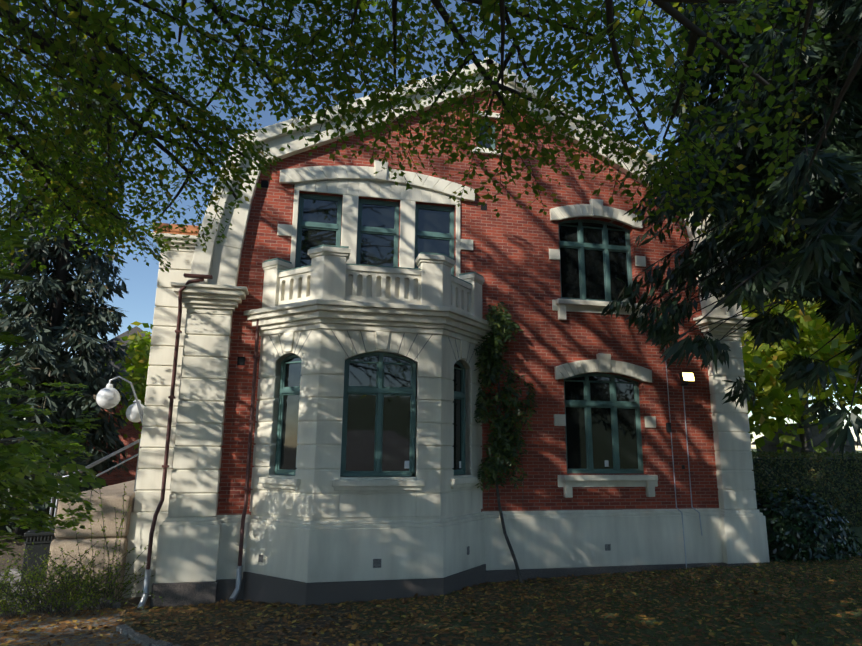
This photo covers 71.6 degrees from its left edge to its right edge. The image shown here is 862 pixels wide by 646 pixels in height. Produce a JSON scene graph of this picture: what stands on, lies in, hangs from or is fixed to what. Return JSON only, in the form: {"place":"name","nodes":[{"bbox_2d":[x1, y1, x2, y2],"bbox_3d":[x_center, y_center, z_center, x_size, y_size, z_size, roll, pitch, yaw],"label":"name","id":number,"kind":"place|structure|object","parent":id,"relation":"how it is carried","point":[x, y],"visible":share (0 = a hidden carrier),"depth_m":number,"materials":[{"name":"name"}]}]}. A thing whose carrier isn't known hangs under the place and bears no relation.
{"place":"outdoors","nodes":[
{"label":"outdoors","id":0,"kind":"place"},
{"bbox_2d":[0,572,136,645],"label":"path","id":1,"kind":"structure","parent":0,"point":[68,640],"depth_m":8.60,"materials":[{"name":"grey gravel"}]},
{"bbox_2d":[20,528,56,584],"bbox_3d":[-7.918,4.724,12.104,0.570,1.050,0.510,6,-12,-23],"label":"litter bin","id":2,"kind":"object","parent":1,"relation":"on","point":[41,540],"visible":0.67,"depth_m":11.93,"materials":[{"name":"grey metal"}]},
{"bbox_2d":[9,569,180,645],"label":"kerb stones","id":3,"kind":"object","parent":1,"relation":"on","point":[134,635],"visible":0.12,"depth_m":7.74,"materials":[{"name":"grey stone"}]},
{"bbox_2d":[49,439,140,527],"bbox_3d":[-6.266,3.003,11.250,1.429,1.649,0.324,6,-13,-24],"label":"stair railing","id":4,"kind":"object","parent":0,"point":[102,460],"visible":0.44,"depth_m":11.34,"materials":[{"name":"grey metal"}]},
{"bbox_2d":[278,265,471,313],"bbox_3d":[-0.974,-0.581,11.495,3.858,0.740,0.979,3,-12,-12],"label":"balcony balustrade","id":5,"kind":"object","parent":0,"point":[382,284],"visible":0.77,"depth_m":11.14,"materials":[{"name":"white stone"}]},
{"bbox_2d":[279,263,471,284],"bbox_3d":[-0.970,-0.953,11.570,3.870,0.020,0.990,3,-12,-12],"label":"balcony railing cap","id":6,"kind":"object","parent":5,"relation":"on","point":[374,266],"visible":0.21,"depth_m":11.17,"materials":[{"name":"white stone"}]},
{"bbox_2d":[0,449,861,645],"bbox_3d":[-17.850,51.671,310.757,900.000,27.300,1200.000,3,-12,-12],"label":"ground","id":7,"kind":"structure","parent":0,"point":[486,631],"depth_m":8.09,"materials":[{"name":"soil"}]},
{"bbox_2d":[0,265,57,382],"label":"tree","id":8,"kind":"object","parent":7,"relation":"on","point":[7,314],"visible":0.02,"depth_m":26.39,"materials":[{"name":"green plant"}]},
{"bbox_2d":[0,213,105,556],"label":"foliage","id":9,"kind":"object","parent":7,"relation":"on","point":[18,453],"depth_m":6.26,"materials":[{"name":"green plant"}]},
{"bbox_2d":[0,7,133,538],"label":"spruce tree","id":10,"kind":"object","parent":7,"relation":"on","point":[83,345],"depth_m":18.89,"materials":[{"name":"green plant"}]},
{"bbox_2d":[0,474,162,619],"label":"spirea bush","id":11,"kind":"object","parent":7,"relation":"on","point":[49,587],"depth_m":9.80,"materials":[{"name":"green plant"}]},
{"bbox_2d":[43,480,136,604],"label":"stair cheek wall","id":12,"kind":"structure","parent":7,"relation":"on","point":[66,539],"depth_m":10.74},
{"bbox_2d":[56,326,148,394],"bbox_3d":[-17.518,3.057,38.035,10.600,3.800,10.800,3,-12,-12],"label":"tree","id":13,"kind":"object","parent":7,"relation":"on","point":[119,366],"depth_m":32.77,"materials":[{"name":"green plant"}]},
{"bbox_2d":[70,400,141,485],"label":"brick building","id":14,"kind":"structure","parent":7,"relation":"on","point":[118,476],"depth_m":32.26,"materials":[{"name":"red brick"}]},
{"bbox_2d":[101,321,152,455],"bbox_3d":[-10.687,3.629,29.070,9.629,10.275,9.608,3,-12,-12],"label":"tree","id":15,"kind":"object","parent":7,"relation":"on","point":[138,352],"visible":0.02,"depth_m":26.59,"materials":[{"name":"green plant"}]},
{"bbox_2d":[122,232,196,597],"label":"pier","id":16,"kind":"structure","parent":7,"relation":"on","point":[152,443],"depth_m":11.51,"materials":[{"name":"white stone"}]},
{"bbox_2d":[108,376,143,426],"bbox_3d":[-5.926,1.566,11.676,0.783,1.058,0.092,3,-12,-12],"label":"lamp arm","id":17,"kind":"object","parent":16,"relation":"attached to","point":[140,410],"visible":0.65,"depth_m":11.68},
{"bbox_2d":[96,384,119,408],"bbox_3d":[-6.264,1.427,11.608,0.420,0.480,0.420,3,-12,-12],"label":"lamp globe","id":18,"kind":"object","parent":17,"relation":"attached to","point":[108,397],"visible":1,"depth_m":11.47,"materials":[{"name":"white glass"}]},
{"bbox_2d":[126,400,144,421],"bbox_3d":[-5.859,1.754,11.891,0.380,0.440,0.380,3,-12,-12],"label":"lamp globe","id":19,"kind":"object","parent":17,"relation":"hanging from","point":[132,413],"visible":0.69,"depth_m":11.74,"materials":[{"name":"white glass"}]},
{"bbox_2d":[153,223,198,235],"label":"pier tiles","id":20,"kind":"object","parent":16,"relation":"on","point":[178,231],"visible":0.25,"depth_m":12.10,"materials":[{"name":"ceramic"}]},
{"bbox_2d":[150,580,217,607],"bbox_3d":[-4.237,4.853,10.332,1.040,0.800,0.580,3,-12,-12],"label":"plinth","id":21,"kind":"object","parent":7,"relation":"on","point":[183,594],"visible":0.29,"depth_m":10.10,"materials":[{"name":"grey concrete"}]},
{"bbox_2d":[137,565,242,609],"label":"downspout ends","id":22,"kind":"object","parent":7,"relation":"on","point":[146,586],"visible":0.85,"depth_m":10.00,"materials":[{"name":"grey metal"}]},
{"bbox_2d":[154,282,248,583],"bbox_3d":[-4.191,1.901,10.852,1.340,5.195,0.730,3,-12,-12],"label":"pilaster","id":23,"kind":"object","parent":7,"relation":"on","point":[188,544],"visible":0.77,"depth_m":10.72,"materials":[{"name":"stone"}]},
{"bbox_2d":[146,278,259,569],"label":"downpipes","id":24,"kind":"object","parent":23,"relation":"attached to","point":[162,498],"visible":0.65,"depth_m":10.75,"materials":[{"name":"red metal"}]},
{"bbox_2d":[183,273,212,278],"bbox_3d":[-4.281,-0.860,10.992,0.500,0.060,0.120,3,-12,-12],"label":"gutter end","id":25,"kind":"object","parent":24,"relation":"attached to","point":[186,275],"visible":1,"depth_m":10.95,"materials":[{"name":"red metal"}]},
{"bbox_2d":[162,330,258,489],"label":"pipe brackets","id":26,"kind":"object","parent":24,"relation":"attached to","point":[174,397],"visible":0.83,"depth_m":10.90,"materials":[{"name":"red metal"}]},
{"bbox_2d":[243,564,485,605],"bbox_3d":[-1.050,4.857,10.489,4.683,0.920,1.400,3,-12,-12],"label":"wall plinth","id":27,"kind":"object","parent":7,"relation":"on","point":[263,588],"visible":0.15,"depth_m":9.96,"materials":[{"name":"grey concrete"}]},
{"bbox_2d":[243,299,493,582],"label":"bay trim","id":28,"kind":"structure","parent":7,"relation":"on","point":[315,551],"depth_m":10.32,"materials":[{"name":"white stone"}]},
{"bbox_2d":[249,329,482,521],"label":"bay wall","id":29,"kind":"structure","parent":28,"relation":"on","point":[323,356],"depth_m":10.64,"materials":[{"name":"white paint"}]},
{"bbox_2d":[274,354,300,475],"bbox_3d":[-2.533,1.645,10.874,0.080,2.180,0.660,17,-20,-55],"label":"bay window frame","id":30,"kind":"object","parent":29,"relation":"in","point":[283,390],"visible":0.58,"depth_m":10.97,"materials":[{"name":"teal wood"}]},
{"bbox_2d":[280,358,301,469],"bbox_3d":[-2.525,1.647,10.887,0.467,2.180,0.467,3,-12,-12],"label":"bay window glass","id":31,"kind":"object","parent":30,"relation":"in","point":[289,444],"visible":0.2,"depth_m":10.88,"materials":[{"name":"glass"}]},
{"bbox_2d":[269,330,475,362],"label":"arch voussoirs","id":32,"kind":"object","parent":29,"relation":"attached to","point":[364,345],"visible":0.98,"depth_m":10.88,"materials":[{"name":"white stone"}]},
{"bbox_2d":[340,352,416,476],"bbox_3d":[-0.925,1.617,10.703,1.320,2.200,0.080,3,-12,-12],"label":"bay window frame","id":33,"kind":"object","parent":29,"relation":"in","point":[379,390],"visible":0.98,"depth_m":10.69,"materials":[{"name":"teal wood"}]},
{"bbox_2d":[345,356,410,470],"bbox_3d":[-0.928,1.620,10.718,1.320,2.200,0.001,3,-12,-12],"label":"bay window glass","id":34,"kind":"object","parent":33,"relation":"in","point":[361,435],"depth_m":10.70,"materials":[{"name":"glass"}]},
{"bbox_2d":[404,461,409,467],"bbox_3d":[-0.428,2.523,10.642,0.090,0.130,0.001,3,-12,-12],"label":"window sticker","id":35,"kind":"object","parent":34,"relation":"attached to","point":[406,464],"visible":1,"depth_m":10.64,"materials":[{"name":"white paper"}]},
{"bbox_2d":[454,361,464,474],"bbox_3d":[0.474,1.801,11.494,0.660,2.180,0.080,17,-20,-55],"label":"bay window frame","id":36,"kind":"object","parent":29,"relation":"in","point":[460,395],"visible":0.48,"depth_m":11.66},
{"bbox_2d":[452,364,460,469],"bbox_3d":[0.461,1.803,11.502,0.467,2.180,0.467,3,-12,-12],"label":"bay window glass","id":37,"kind":"object","parent":36,"relation":"in","point":[457,420],"visible":0.2,"depth_m":11.56,"materials":[{"name":"glass"}]},
{"bbox_2d":[258,544,610,567],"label":"wall vents","id":38,"kind":"object","parent":28,"relation":"attached to","point":[376,563],"visible":1,"depth_m":10.32,"materials":[{"name":"metal"}]},
{"bbox_2d":[0,556,861,645],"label":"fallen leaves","id":39,"kind":"object","parent":7,"relation":"on","point":[551,604],"visible":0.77,"depth_m":8.58,"materials":[{"name":"brown plant"}]},
{"bbox_2d":[0,0,861,272],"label":"foliage","id":40,"kind":"object","parent":7,"relation":"on","point":[61,41],"depth_m":5.74,"materials":[{"name":"green plant"}]},
{"bbox_2d":[217,90,718,514],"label":"gable wall","id":41,"kind":"structure","parent":7,"relation":"on","point":[512,263],"depth_m":12.75,"materials":[{"name":"brick"}]},
{"bbox_2d":[295,193,342,267],"bbox_3d":[-2.285,-1.651,12.176,0.880,2.020,0.080,3,-12,-12],"label":"window frame","id":42,"kind":"object","parent":41,"relation":"in","point":[302,224],"visible":0.71,"depth_m":12.24,"materials":[{"name":"teal wood"}]},
{"bbox_2d":[300,199,337,266],"bbox_3d":[-2.288,-1.648,12.190,0.880,2.020,0.001,3,-12,-12],"label":"window glass","id":43,"kind":"object","parent":42,"relation":"in","point":[321,211],"visible":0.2,"depth_m":12.26,"materials":[{"name":"glass"}]},
{"bbox_2d":[356,199,399,266],"bbox_3d":[-1.111,-1.590,12.418,0.880,2.020,0.080,3,-12,-12],"label":"window frame","id":44,"kind":"object","parent":41,"relation":"in","point":[394,232],"visible":0.56,"depth_m":12.48,"materials":[{"name":"teal wood"}]},
{"bbox_2d":[360,204,394,266],"bbox_3d":[-1.115,-1.587,12.432,0.880,2.020,0.001,3,-12,-12],"label":"window glass","id":45,"kind":"object","parent":44,"relation":"in","point":[377,250],"visible":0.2,"depth_m":12.47,"materials":[{"name":"glass"}]},
{"bbox_2d":[414,204,453,275],"bbox_3d":[0.062,-1.529,12.659,0.880,2.020,0.080,3,-12,-12],"label":"window frame","id":46,"kind":"object","parent":41,"relation":"in","point":[435,235],"visible":0.62,"depth_m":12.73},
{"bbox_2d":[418,209,449,267],"bbox_3d":[0.059,-1.526,12.674,0.880,2.020,0.001,3,-12,-12],"label":"window glass","id":47,"kind":"object","parent":46,"relation":"in","point":[433,221],"visible":0.2,"depth_m":12.76,"materials":[{"name":"clear glass"}]},
{"bbox_2d":[237,180,689,371],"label":"putlog holes","id":48,"kind":"object","parent":41,"relation":"attached to","point":[241,360],"visible":0.6,"depth_m":12.03,"materials":[{"name":"black"}]},
{"bbox_2d":[189,57,742,579],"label":"white trim","id":49,"kind":"structure","parent":41,"relation":"attached to","point":[559,539],"depth_m":12.21,"materials":[{"name":"white stone"}]},
{"bbox_2d":[476,122,494,148],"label":"attic window frame","id":50,"kind":"object","parent":41,"relation":"in","point":[492,127],"visible":0.17,"depth_m":13.49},
{"bbox_2d":[479,125,490,147],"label":"attic window glass","id":51,"kind":"object","parent":50,"relation":"in","point":[486,144],"depth_m":13.46,"materials":[{"name":"glass"}]},
{"bbox_2d":[558,219,632,301],"bbox_3d":[3.674,-1.391,13.455,1.820,1.960,0.080,3,-12,-12],"label":"window frame","id":52,"kind":"object","parent":41,"relation":"in","point":[580,245],"visible":0.83,"depth_m":13.48,"materials":[{"name":"teal wood"}]},
{"bbox_2d":[559,222,627,300],"bbox_3d":[3.671,-1.389,13.470,1.820,1.960,0.001,3,-12,-12],"label":"window glass","id":53,"kind":"object","parent":52,"relation":"in","point":[594,276],"visible":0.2,"depth_m":13.45,"materials":[{"name":"black glass"}]},
{"bbox_2d":[564,373,643,473],"bbox_3d":[3.637,2.123,12.747,1.820,2.110,0.080,3,-12,-12],"label":"window frame","id":54,"kind":"object","parent":41,"relation":"in","point":[588,404],"visible":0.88,"depth_m":12.75,"materials":[{"name":"teal wood"}]},
{"bbox_2d":[565,376,637,468],"bbox_3d":[3.634,2.125,12.761,1.820,2.110,0.001,3,-12,-12],"label":"window glass","id":55,"kind":"object","parent":54,"relation":"in","point":[601,437],"visible":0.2,"depth_m":12.75,"materials":[{"name":"glass"}]},
{"bbox_2d":[666,423,684,468],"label":"junction boxes","id":56,"kind":"object","parent":41,"relation":"attached to","point":[668,427],"visible":1,"depth_m":12.80,"materials":[{"name":"grey"}]},
{"bbox_2d":[665,355,702,568],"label":"cables","id":57,"kind":"object","parent":41,"relation":"attached to","point":[688,467],"visible":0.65,"depth_m":12.69,"materials":[{"name":"grey metal"}]},
{"bbox_2d":[679,372,694,385],"bbox_3d":[5.539,1.220,13.020,0.300,0.286,0.270,3,-12,-12],"label":"floodlight","id":58,"kind":"object","parent":41,"relation":"attached to","point":[683,382],"visible":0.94,"depth_m":12.94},
{"bbox_2d":[682,373,694,380],"bbox_3d":[5.564,1.161,12.916,0.260,0.177,0.043,3,-12,-12],"label":"floodlight","id":59,"kind":"object","parent":58,"relation":"attached to","point":[688,376],"visible":1,"depth_m":12.91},
{"bbox_2d":[216,562,723,601],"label":"house plinth","id":60,"kind":"structure","parent":7,"relation":"on","point":[225,588],"depth_m":11.58,"materials":[{"name":"grey concrete"}]},
{"bbox_2d":[487,370,530,583],"bbox_3d":[1.703,2.501,11.613,1.109,5.163,0.736,3,-12,-12],"label":"wisteria vine","id":61,"kind":"object","parent":7,"relation":"on","point":[508,541],"visible":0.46,"depth_m":11.55,"materials":[{"name":"brown plant"}]},
{"bbox_2d":[473,302,538,490],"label":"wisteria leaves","id":62,"kind":"object","parent":61,"relation":"attached to","point":[491,351],"visible":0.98,"depth_m":11.92,"materials":[{"name":"green plant"}]},
{"bbox_2d":[360,535,861,645],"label":"fallen leaves","id":63,"kind":"object","parent":7,"relation":"on","point":[736,595],"visible":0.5,"depth_m":9.10,"materials":[{"name":"brown plant"}]},
{"bbox_2d":[655,136,758,422],"bbox_3d":[16.063,-0.255,41.610,20.961,22.596,22.379,3,-12,-12],"label":"tree","id":64,"kind":"object","parent":7,"relation":"on","point":[672,138],"depth_m":35.79,"materials":[{"name":"green plant"}]},
{"bbox_2d":[693,315,769,563],"bbox_3d":[6.569,2.461,13.069,1.340,5.195,0.730,3,-12,-12],"label":"pilaster","id":65,"kind":"object","parent":7,"relation":"on","point":[743,529],"visible":0.65,"depth_m":12.88,"materials":[{"name":"stone"}]},
{"bbox_2d":[638,131,824,389],"bbox_3d":[11.196,-0.404,26.116,13.957,16.664,13.355,3,-12,-12],"label":"tree","id":66,"kind":"object","parent":7,"relation":"on","point":[746,302],"depth_m":23.55,"materials":[{"name":"green plant"}]},
{"bbox_2d":[601,0,861,461],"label":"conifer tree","id":67,"kind":"object","parent":7,"relation":"on","point":[833,176],"depth_m":7.08,"materials":[{"name":"green plant"}]},
{"bbox_2d":[723,562,769,565],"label":"plinth","id":68,"kind":"structure","parent":7,"relation":"on","point":[736,564],"depth_m":12.32,"materials":[{"name":"grey concrete"}]},
{"bbox_2d":[723,200,859,450],"bbox_3d":[10.768,0.345,22.290,10.104,13.674,10.918,3,-12,-12],"label":"tree","id":69,"kind":"object","parent":7,"relation":"on","point":[808,323],"depth_m":19.49,"materials":[{"name":"green plant"}]},
{"bbox_2d":[726,215,861,457],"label":"tree","id":70,"kind":"object","parent":7,"relation":"on","point":[780,421],"depth_m":21.58,"materials":[{"name":"green plant"}]},
{"bbox_2d":[751,422,859,458],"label":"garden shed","id":71,"kind":"structure","parent":7,"relation":"on","point":[770,446],"depth_m":24.36,"materials":[{"name":"wood"}]},
{"bbox_2d":[752,450,861,526],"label":"hedge","id":72,"kind":"object","parent":7,"relation":"on","point":[793,455],"depth_m":17.23,"materials":[{"name":"green plant"}]},
{"bbox_2d":[756,485,861,561],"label":"bush","id":73,"kind":"object","parent":7,"relation":"on","point":[837,527],"depth_m":12.90,"materials":[{"name":"green plant"}]},
{"bbox_2d":[760,374,861,426],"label":"tree","id":74,"kind":"object","parent":7,"relation":"on","point":[834,403],"depth_m":37.30,"materials":[{"name":"green plant"}]},
{"bbox_2d":[812,324,861,410],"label":"tree","id":75,"kind":"object","parent":7,"relation":"on","point":[859,401],"depth_m":29.10,"materials":[{"name":"green plant"}]},
{"bbox_2d":[0,0,861,449],"label":"sky","id":76,"kind":"structure","parent":0,"point":[138,305],"materials":[{"name":"blue"}]},
{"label":"balcony floor","id":77,"kind":"structure","parent":0,"visible":0},
{"bbox_2d":[262,246,483,317],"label":"balcony pillars","id":78,"kind":"structure","parent":77,"relation":"on","point":[328,274],"depth_m":11.20,"materials":[{"name":"white stone"}]},
{"bbox_2d":[264,245,482,276],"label":"balcony pier caps","id":79,"kind":"object","parent":78,"relation":"on","point":[348,247],"visible":0.33,"depth_m":11.32,"materials":[{"name":"white stone"}]}
]}

